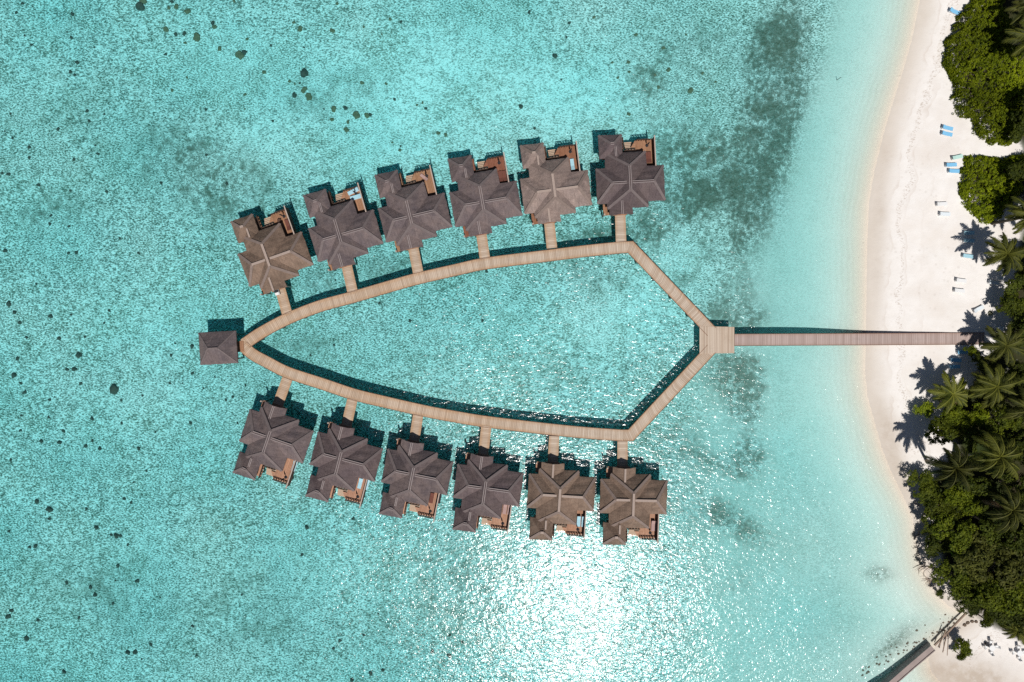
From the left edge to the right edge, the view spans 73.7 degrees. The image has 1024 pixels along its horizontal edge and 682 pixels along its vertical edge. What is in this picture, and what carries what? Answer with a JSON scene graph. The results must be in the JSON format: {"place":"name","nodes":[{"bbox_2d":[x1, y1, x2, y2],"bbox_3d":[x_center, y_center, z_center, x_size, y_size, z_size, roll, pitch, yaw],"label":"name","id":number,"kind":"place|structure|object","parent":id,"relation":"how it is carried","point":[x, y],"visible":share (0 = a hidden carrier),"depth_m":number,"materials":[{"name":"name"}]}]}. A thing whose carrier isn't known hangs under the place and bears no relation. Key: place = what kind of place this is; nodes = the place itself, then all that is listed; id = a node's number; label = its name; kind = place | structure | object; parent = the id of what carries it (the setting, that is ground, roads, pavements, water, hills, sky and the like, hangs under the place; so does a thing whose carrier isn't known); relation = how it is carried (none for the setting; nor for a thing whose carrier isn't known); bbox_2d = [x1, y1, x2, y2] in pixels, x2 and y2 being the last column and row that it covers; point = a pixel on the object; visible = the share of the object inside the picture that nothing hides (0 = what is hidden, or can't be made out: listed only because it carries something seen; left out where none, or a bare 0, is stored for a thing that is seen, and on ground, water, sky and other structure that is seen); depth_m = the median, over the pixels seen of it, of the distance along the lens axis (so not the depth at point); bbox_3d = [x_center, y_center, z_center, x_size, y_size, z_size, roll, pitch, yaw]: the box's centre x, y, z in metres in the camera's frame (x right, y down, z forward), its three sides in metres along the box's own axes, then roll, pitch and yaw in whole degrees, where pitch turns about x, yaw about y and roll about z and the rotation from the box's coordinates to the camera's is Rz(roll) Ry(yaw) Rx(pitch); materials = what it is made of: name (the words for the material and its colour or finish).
{"place":"outdoors","nodes":[
{"label":"outdoors","id":0,"kind":"place"},
{"bbox_2d":[0,0,1023,681],"bbox_3d":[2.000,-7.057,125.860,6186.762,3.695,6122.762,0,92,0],"label":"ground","id":1,"kind":"structure","parent":0,"point":[806,150],"depth_m":127.35,"materials":[{"name":"liquid"}]},
{"bbox_2d":[110,383,118,394],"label":"coral head","id":2,"kind":"object","parent":1,"relation":"on","point":[114,389],"visible":1,"depth_m":127.62},
{"bbox_2d":[135,2,144,10],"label":"coral head","id":3,"kind":"object","parent":1,"relation":"on","point":[140,6],"visible":1,"depth_m":124.96},
{"bbox_2d":[193,32,199,41],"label":"coral head","id":4,"kind":"object","parent":1,"relation":"on","point":[196,37],"visible":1,"depth_m":125.21},
{"bbox_2d":[198,331,244,364],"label":"pavilion","id":5,"kind":"structure","parent":1,"relation":"on","point":[223,347],"depth_m":122.25,"materials":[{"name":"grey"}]},
{"bbox_2d":[235,50,243,59],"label":"coral head","id":6,"kind":"object","parent":1,"relation":"on","point":[239,54],"visible":1,"depth_m":125.38},
{"bbox_2d":[230,206,313,294],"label":"water villa","id":7,"kind":"object","parent":1,"relation":"on","point":[276,255],"visible":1,"depth_m":121.27,"materials":[{"name":"brown"}]},
{"bbox_2d":[284,219,290,230],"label":"sun lounger","id":8,"kind":"object","parent":7,"relation":"on","point":[287,224],"visible":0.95,"depth_m":123.24,"materials":[{"name":"brown wood"}]},
{"bbox_2d":[232,399,313,487],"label":"water villa","id":9,"kind":"object","parent":1,"relation":"on","point":[275,438],"visible":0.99,"depth_m":122.61,"materials":[{"name":"brown"}]},
{"bbox_2d":[300,68,308,77],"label":"coral head","id":10,"kind":"object","parent":1,"relation":"on","point":[304,72],"visible":1,"depth_m":125.54},
{"bbox_2d":[305,93,311,100],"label":"coral head","id":11,"kind":"object","parent":1,"relation":"on","point":[308,96],"visible":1,"depth_m":125.85},
{"bbox_2d":[302,183,382,270],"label":"water villa","id":12,"kind":"object","parent":1,"relation":"on","point":[343,233],"visible":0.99,"depth_m":121.07,"materials":[{"name":"grey"}]},
{"bbox_2d":[347,187,358,195],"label":"sun lounger","id":13,"kind":"object","parent":12,"relation":"on","point":[356,189],"visible":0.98,"depth_m":123.00,"materials":[{"name":"fabric"}]},
{"bbox_2d":[350,194,360,199],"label":"sun lounger","id":14,"kind":"object","parent":12,"relation":"on","point":[357,196],"visible":0.87,"depth_m":123.00,"materials":[{"name":"fabric"}]},
{"bbox_2d":[305,420,382,507],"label":"water villa","id":15,"kind":"object","parent":1,"relation":"on","point":[344,457],"visible":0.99,"depth_m":122.74,"materials":[{"name":"wood"}]},
{"bbox_2d":[352,111,359,118],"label":"coral head","id":16,"kind":"object","parent":1,"relation":"on","point":[356,114],"visible":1,"depth_m":125.85},
{"bbox_2d":[374,165,452,252],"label":"water villa","id":17,"kind":"object","parent":1,"relation":"on","point":[414,213],"visible":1,"depth_m":120.95,"materials":[{"name":"grey"}]},
{"bbox_2d":[379,436,453,521],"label":"water villa","id":18,"kind":"object","parent":1,"relation":"on","point":[415,474],"visible":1,"depth_m":122.84,"materials":[{"name":"brown"}]},
{"bbox_2d":[447,152,522,238],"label":"water villa","id":19,"kind":"object","parent":1,"relation":"on","point":[483,199],"visible":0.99,"depth_m":120.83,"materials":[{"name":"grey"}]},
{"bbox_2d":[241,215,733,465],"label":"boardwalk","id":20,"kind":"structure","parent":1,"relation":"on","point":[713,339],"depth_m":124.60,"materials":[{"name":"brown wood"}]},
{"bbox_2d":[452,450,523,533],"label":"water villa","id":21,"kind":"object","parent":1,"relation":"on","point":[486,488],"visible":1,"depth_m":122.94,"materials":[{"name":"wood"}]},
{"bbox_2d":[519,141,592,225],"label":"water villa","id":22,"kind":"object","parent":1,"relation":"on","point":[554,187],"visible":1,"depth_m":120.77,"materials":[{"name":"wood"}]},
{"bbox_2d":[570,159,574,169],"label":"sun lounger","id":23,"kind":"object","parent":22,"relation":"on","point":[572,164],"visible":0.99,"depth_m":122.80,"materials":[{"name":"fabric"}]},
{"bbox_2d":[526,459,596,540],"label":"water villa","id":24,"kind":"object","parent":1,"relation":"on","point":[560,497],"visible":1,"depth_m":123.00,"materials":[{"name":"brown"}]},
{"bbox_2d":[595,134,665,217],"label":"water villa","id":25,"kind":"object","parent":1,"relation":"on","point":[629,178],"visible":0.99,"depth_m":120.71,"materials":[{"name":"wood"}]},
{"bbox_2d":[599,463,667,545],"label":"water villa","id":26,"kind":"object","parent":1,"relation":"on","point":[632,501],"visible":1,"depth_m":123.04,"materials":[{"name":"brown"}]},
{"bbox_2d":[651,520,654,530],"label":"sun lounger","id":27,"kind":"object","parent":26,"relation":"on","point":[652,525],"visible":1,"depth_m":125.48,"materials":[{"name":"fabric"}]},
{"bbox_2d":[734,332,984,345],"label":"jetty","id":28,"kind":"object","parent":1,"relation":"on","point":[819,339],"visible":0.96,"depth_m":124.59,"materials":[{"name":"brown wood"}]},
{"bbox_2d":[876,642,935,681],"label":"jetty","id":29,"kind":"structure","parent":1,"relation":"on","point":[908,665],"depth_m":126.88,"materials":[{"name":"wood"}]},
{"bbox_2d":[861,614,956,675],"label":"rubble","id":30,"kind":"object","parent":1,"relation":"on","point":[907,643],"visible":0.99,"depth_m":128.19,"materials":[{"name":"stone"}]},
{"bbox_2d":[904,468,933,489],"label":"tree","id":31,"kind":"object","parent":1,"relation":"on","point":[923,480],"visible":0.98,"depth_m":123.69,"materials":[{"name":"green plant"}]},
{"bbox_2d":[912,401,936,418],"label":"tree","id":32,"kind":"object","parent":1,"relation":"on","point":[925,409],"visible":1,"depth_m":123.66,"materials":[{"name":"green plant"}]},
{"bbox_2d":[916,561,935,575],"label":"dead shrub","id":33,"kind":"object","parent":1,"relation":"on","point":[924,568],"visible":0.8,"depth_m":126.72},
{"bbox_2d":[913,477,945,509],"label":"tree","id":34,"kind":"object","parent":1,"relation":"on","point":[925,494],"visible":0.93,"depth_m":123.32,"materials":[{"name":"green plant"}]},
{"bbox_2d":[920,527,940,539],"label":"tree","id":35,"kind":"object","parent":1,"relation":"on","point":[924,531],"visible":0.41,"depth_m":125.08,"materials":[{"name":"green plant"}]},
{"bbox_2d":[934,589,944,598],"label":"tree","id":36,"kind":"object","parent":1,"relation":"on","point":[940,593],"visible":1,"depth_m":125.36,"materials":[{"name":"green plant"}]},
{"bbox_2d":[923,533,958,559],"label":"tree","id":37,"kind":"object","parent":1,"relation":"on","point":[935,545],"visible":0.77,"depth_m":123.44,"materials":[{"name":"green plant"}]},
{"bbox_2d":[920,494,963,531],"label":"tree","id":38,"kind":"object","parent":1,"relation":"on","point":[941,507],"visible":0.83,"depth_m":122.78,"materials":[{"name":"green plant"}]},
{"bbox_2d":[936,202,947,205],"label":"sun lounger","id":39,"kind":"object","parent":1,"relation":"on","point":[941,203],"visible":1,"depth_m":123.53,"materials":[{"name":"fabric"}]},
{"bbox_2d":[924,415,960,444],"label":"tree","id":40,"kind":"object","parent":1,"relation":"on","point":[948,432],"visible":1,"depth_m":121.32,"materials":[{"name":"green plant"}]},
{"bbox_2d":[933,627,951,645],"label":"timber beam","id":41,"kind":"structure","parent":1,"relation":"on","point":[939,639],"depth_m":126.97,"materials":[{"name":"wood"}]},
{"bbox_2d":[939,212,950,215],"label":"sun lounger","id":42,"kind":"object","parent":1,"relation":"on","point":[944,213],"visible":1,"depth_m":123.58,"materials":[{"name":"fabric"}]},
{"bbox_2d":[941,130,952,136],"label":"sun lounger","id":43,"kind":"object","parent":1,"relation":"on","point":[945,133],"visible":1,"depth_m":123.12,"materials":[{"name":"fabric"}]},
{"bbox_2d":[941,125,952,130],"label":"sun lounger","id":44,"kind":"object","parent":1,"relation":"on","point":[945,127],"visible":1,"depth_m":123.09,"materials":[{"name":"fabric"}]},
{"bbox_2d":[927,370,975,413],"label":"palm tree","id":45,"kind":"object","parent":1,"relation":"on","point":[951,393],"visible":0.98,"depth_m":119.95,"materials":[{"name":"green plant"}]},
{"bbox_2d":[928,557,974,600],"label":"tree","id":46,"kind":"object","parent":1,"relation":"on","point":[957,581],"visible":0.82,"depth_m":121.92,"materials":[{"name":"green plant"}]},
{"bbox_2d":[923,442,984,491],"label":"palm tree","id":47,"kind":"object","parent":1,"relation":"on","point":[955,468],"visible":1,"depth_m":114.71,"materials":[{"name":"green plant"}]},
{"bbox_2d":[948,169,959,172],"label":"sun lounger","id":48,"kind":"object","parent":1,"relation":"on","point":[953,170],"visible":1,"depth_m":123.20,"materials":[{"name":"fabric"}]},
{"bbox_2d":[949,7,959,15],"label":"sun lounger","id":49,"kind":"object","parent":1,"relation":"on","point":[954,11],"visible":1,"depth_m":122.50,"materials":[{"name":"fabric"}]},
{"bbox_2d":[930,512,979,556],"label":"tree","id":50,"kind":"object","parent":1,"relation":"on","point":[962,536],"visible":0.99,"depth_m":120.96,"materials":[{"name":"green plant"}]},
{"bbox_2d":[950,358,961,361],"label":"sun lounger","id":51,"kind":"object","parent":1,"relation":"on","point":[955,359],"visible":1,"depth_m":124.59,"materials":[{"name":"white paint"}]},
{"bbox_2d":[940,403,975,429],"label":"tree","id":52,"kind":"object","parent":1,"relation":"on","point":[962,419],"visible":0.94,"depth_m":120.90,"materials":[{"name":"green plant"}]},
{"bbox_2d":[951,613,965,628],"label":"timber beam","id":53,"kind":"structure","parent":1,"relation":"on","point":[957,621],"depth_m":126.89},
{"bbox_2d":[955,651,965,660],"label":"tree","id":54,"kind":"object","parent":1,"relation":"on","point":[960,656],"visible":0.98,"depth_m":125.54,"materials":[{"name":"green plant"}]},
{"bbox_2d":[951,637,972,657],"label":"tree","id":55,"kind":"object","parent":1,"relation":"on","point":[964,648],"visible":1,"depth_m":124.99,"materials":[{"name":"green plant"}]},
{"bbox_2d":[944,484,982,515],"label":"tree","id":56,"kind":"object","parent":1,"relation":"on","point":[969,505],"visible":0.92,"depth_m":120.49,"materials":[{"name":"green plant"}]},
{"bbox_2d":[947,588,980,617],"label":"tree","id":57,"kind":"object","parent":1,"relation":"on","point":[971,608],"visible":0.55,"depth_m":122.87,"materials":[{"name":"green plant"}]},
{"bbox_2d":[963,231,974,234],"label":"sun lounger","id":58,"kind":"object","parent":1,"relation":"on","point":[968,232],"visible":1,"depth_m":123.60,"materials":[{"name":"fabric"}]},
{"bbox_2d":[963,238,974,242],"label":"sun lounger","id":59,"kind":"object","parent":1,"relation":"on","point":[968,240],"visible":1,"depth_m":123.67,"materials":[{"name":"fabric"}]},
{"bbox_2d":[963,344,976,355],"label":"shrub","id":60,"kind":"object","parent":1,"relation":"on","point":[971,349],"visible":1,"depth_m":122.53,"materials":[{"name":"green plant"}]},
{"bbox_2d":[941,5,1001,70],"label":"shrub","id":61,"kind":"object","parent":1,"relation":"on","point":[959,38],"visible":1,"depth_m":121.27,"materials":[{"name":"green plant"}]},
{"bbox_2d":[958,422,986,457],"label":"tree","id":62,"kind":"object","parent":1,"relation":"on","point":[968,433],"visible":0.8,"depth_m":121.84,"materials":[{"name":"green plant"}]},
{"bbox_2d":[950,528,999,584],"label":"tree","id":63,"kind":"object","parent":1,"relation":"on","point":[979,556],"visible":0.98,"depth_m":119.65,"materials":[{"name":"green plant"}]},
{"bbox_2d":[958,154,994,192],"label":"shrub","id":64,"kind":"object","parent":1,"relation":"on","point":[968,171],"visible":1,"depth_m":122.24,"materials":[{"name":"green plant"}]},
{"bbox_2d":[954,475,999,499],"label":"tree","id":65,"kind":"object","parent":1,"relation":"on","point":[982,488],"visible":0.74,"depth_m":119.80,"materials":[{"name":"green plant"}]},
{"bbox_2d":[949,82,1005,134],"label":"shrub","id":66,"kind":"object","parent":1,"relation":"on","point":[968,111],"visible":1,"depth_m":121.64,"materials":[{"name":"green plant"}]},
{"bbox_2d":[972,305,983,312],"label":"sun lounger","id":67,"kind":"object","parent":1,"relation":"on","point":[979,308],"visible":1,"depth_m":124.09,"materials":[{"name":"fabric"}]},
{"bbox_2d":[967,401,989,424],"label":"tree","id":68,"kind":"object","parent":1,"relation":"on","point":[980,417],"visible":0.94,"depth_m":121.56,"materials":[{"name":"green plant"}]},
{"bbox_2d":[947,45,1011,91],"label":"shrub","id":69,"kind":"object","parent":1,"relation":"on","point":[955,74],"visible":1,"depth_m":121.28,"materials":[{"name":"green plant"}]},
{"bbox_2d":[961,576,1004,611],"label":"tree","id":70,"kind":"object","parent":1,"relation":"on","point":[984,593],"visible":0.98,"depth_m":119.84,"materials":[{"name":"green plant"}]},
{"bbox_2d":[959,186,1008,224],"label":"shrub","id":71,"kind":"object","parent":1,"relation":"on","point":[989,216],"visible":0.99,"depth_m":122.46,"materials":[{"name":"green plant"}]},
{"bbox_2d":[970,350,997,371],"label":"tree","id":72,"kind":"object","parent":1,"relation":"on","point":[977,357],"visible":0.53,"depth_m":122.40,"materials":[{"name":"green plant"}]},
{"bbox_2d":[977,611,995,627],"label":"tree","id":73,"kind":"object","parent":1,"relation":"on","point":[986,622],"visible":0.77,"depth_m":124.33,"materials":[{"name":"green plant"}]},
{"bbox_2d":[965,497,1010,545],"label":"tree","id":74,"kind":"object","parent":1,"relation":"on","point":[986,527],"visible":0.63,"depth_m":119.77,"materials":[{"name":"green plant"}]},
{"bbox_2d":[966,0,1015,46],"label":"shrub","id":75,"kind":"object","parent":1,"relation":"on","point":[998,10],"visible":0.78,"depth_m":120.98,"materials":[{"name":"green plant"}]},
{"bbox_2d":[962,430,1022,479],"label":"palm tree","id":76,"kind":"object","parent":1,"relation":"on","point":[992,458],"visible":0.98,"depth_m":115.06,"materials":[{"name":"green plant"}]},
{"bbox_2d":[988,280,999,284],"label":"sun lounger","id":77,"kind":"object","parent":1,"relation":"on","point":[994,282],"visible":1,"depth_m":123.87,"materials":[{"name":"fabric"}]},
{"bbox_2d":[969,360,1023,409],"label":"palm tree","id":78,"kind":"object","parent":1,"relation":"on","point":[997,386],"visible":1,"depth_m":117.95,"materials":[{"name":"green plant"}]},
{"bbox_2d":[969,544,1023,594],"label":"tree","id":79,"kind":"object","parent":1,"relation":"on","point":[1006,569],"visible":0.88,"depth_m":118.73,"materials":[{"name":"green plant"}]},
{"bbox_2d":[978,95,1023,146],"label":"shrub","id":80,"kind":"object","parent":1,"relation":"on","point":[1005,140],"visible":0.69,"depth_m":121.59,"materials":[{"name":"green plant"}]},
{"bbox_2d":[979,323,1023,365],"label":"palm tree","id":81,"kind":"object","parent":1,"relation":"on","point":[1008,342],"visible":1,"depth_m":118.55,"materials":[{"name":"green plant"}]},
{"bbox_2d":[979,398,1023,439],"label":"tree","id":82,"kind":"object","parent":1,"relation":"on","point":[1008,423],"visible":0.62,"depth_m":120.54,"materials":[{"name":"green plant"}]},
{"bbox_2d":[982,482,1023,532],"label":"palm tree","id":83,"kind":"object","parent":1,"relation":"on","point":[1009,511],"visible":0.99,"depth_m":116.24,"materials":[{"name":"green plant"}]},
{"bbox_2d":[982,232,1023,276],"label":"palm tree","id":84,"kind":"object","parent":1,"relation":"on","point":[1007,253],"visible":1,"depth_m":116.84,"materials":[{"name":"green plant"}]},
{"bbox_2d":[985,604,1021,628],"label":"tree","id":85,"kind":"object","parent":1,"relation":"on","point":[1003,618],"visible":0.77,"depth_m":121.70,"materials":[{"name":"green plant"}]},
{"bbox_2d":[988,152,1023,204],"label":"shrub","id":86,"kind":"object","parent":1,"relation":"on","point":[1018,187],"visible":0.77,"depth_m":122.25,"materials":[{"name":"green plant"}]},
{"bbox_2d":[988,576,1023,616],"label":"tree","id":87,"kind":"object","parent":1,"relation":"on","point":[1014,598],"visible":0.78,"depth_m":119.92,"materials":[{"name":"green plant"}]},
{"bbox_2d":[990,196,1023,239],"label":"palm tree","id":88,"kind":"object","parent":1,"relation":"on","point":[1018,212],"visible":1,"depth_m":117.61,"materials":[{"name":"green plant"}]},
{"bbox_2d":[991,519,1023,558],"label":"tree","id":89,"kind":"object","parent":1,"relation":"on","point":[1018,533],"visible":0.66,"depth_m":118.47,"materials":[{"name":"green plant"}]},
{"bbox_2d":[995,290,1023,316],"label":"tree","id":90,"kind":"object","parent":1,"relation":"on","point":[1010,303],"visible":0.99,"depth_m":120.60,"materials":[{"name":"green plant"}]},
{"bbox_2d":[997,469,1023,502],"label":"tree","id":91,"kind":"object","parent":1,"relation":"on","point":[1009,481],"visible":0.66,"depth_m":120.50,"materials":[{"name":"green plant"}]},
{"bbox_2d":[999,386,1023,427],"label":"palm tree","id":92,"kind":"object","parent":1,"relation":"on","point":[1017,412],"visible":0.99,"depth_m":116.38,"materials":[{"name":"green plant"}]},
{"bbox_2d":[999,622,1023,644],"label":"palm tree","id":93,"kind":"object","parent":1,"relation":"on","point":[1013,629],"visible":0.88,"depth_m":121.98,"materials":[{"name":"green plant"}]},
{"bbox_2d":[1001,21,1023,60],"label":"palm tree","id":94,"kind":"object","parent":1,"relation":"on","point":[1018,32],"visible":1,"depth_m":115.94,"materials":[{"name":"green plant"}]},
{"bbox_2d":[1002,262,1023,294],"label":"tree","id":95,"kind":"object","parent":1,"relation":"on","point":[1015,286],"visible":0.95,"depth_m":120.10,"materials":[{"name":"green plant"}]},
{"bbox_2d":[1002,431,1023,461],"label":"tree","id":96,"kind":"object","parent":1,"relation":"on","point":[1019,440],"visible":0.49,"depth_m":119.81,"materials":[{"name":"green plant"}]},
{"bbox_2d":[1003,45,1023,100],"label":"shrub","id":97,"kind":"object","parent":1,"relation":"on","point":[1017,78],"visible":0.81,"depth_m":121.23,"materials":[{"name":"green plant"}]},
{"bbox_2d":[1003,605,1023,634],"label":"tree","id":98,"kind":"object","parent":1,"relation":"on","point":[1017,616],"visible":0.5,"depth_m":121.62,"materials":[{"name":"green plant"}]},
{"bbox_2d":[1004,0,1023,27],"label":"palm tree","id":99,"kind":"object","parent":1,"relation":"on","point":[1020,15],"visible":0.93,"depth_m":116.47,"materials":[{"name":"green plant"}]},
{"bbox_2d":[1004,310,1023,346],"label":"tree","id":100,"kind":"object","parent":1,"relation":"on","point":[1014,324],"visible":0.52,"depth_m":120.16,"materials":[{"name":"green plant"}]},
{"bbox_2d":[1005,359,1023,397],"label":"tree","id":101,"kind":"object","parent":1,"relation":"on","point":[1019,370],"visible":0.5,"depth_m":120.19,"materials":[{"name":"green plant"}]},
{"bbox_2d":[1006,160,1023,181],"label":"shrub","id":102,"kind":"object","parent":1,"relation":"on","point":[1015,169],"visible":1,"depth_m":119.08,"materials":[{"name":"green plant"}]},
{"bbox_2d":[1008,110,1023,143],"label":"shrub","id":103,"kind":"object","parent":1,"relation":"on","point":[1017,135],"visible":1,"depth_m":119.49,"materials":[{"name":"green plant"}]},
{"bbox_2d":[1015,447,1023,466],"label":"tree","id":104,"kind":"object","parent":1,"relation":"on","point":[1021,458],"visible":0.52,"depth_m":120.02,"materials":[{"name":"green plant"}]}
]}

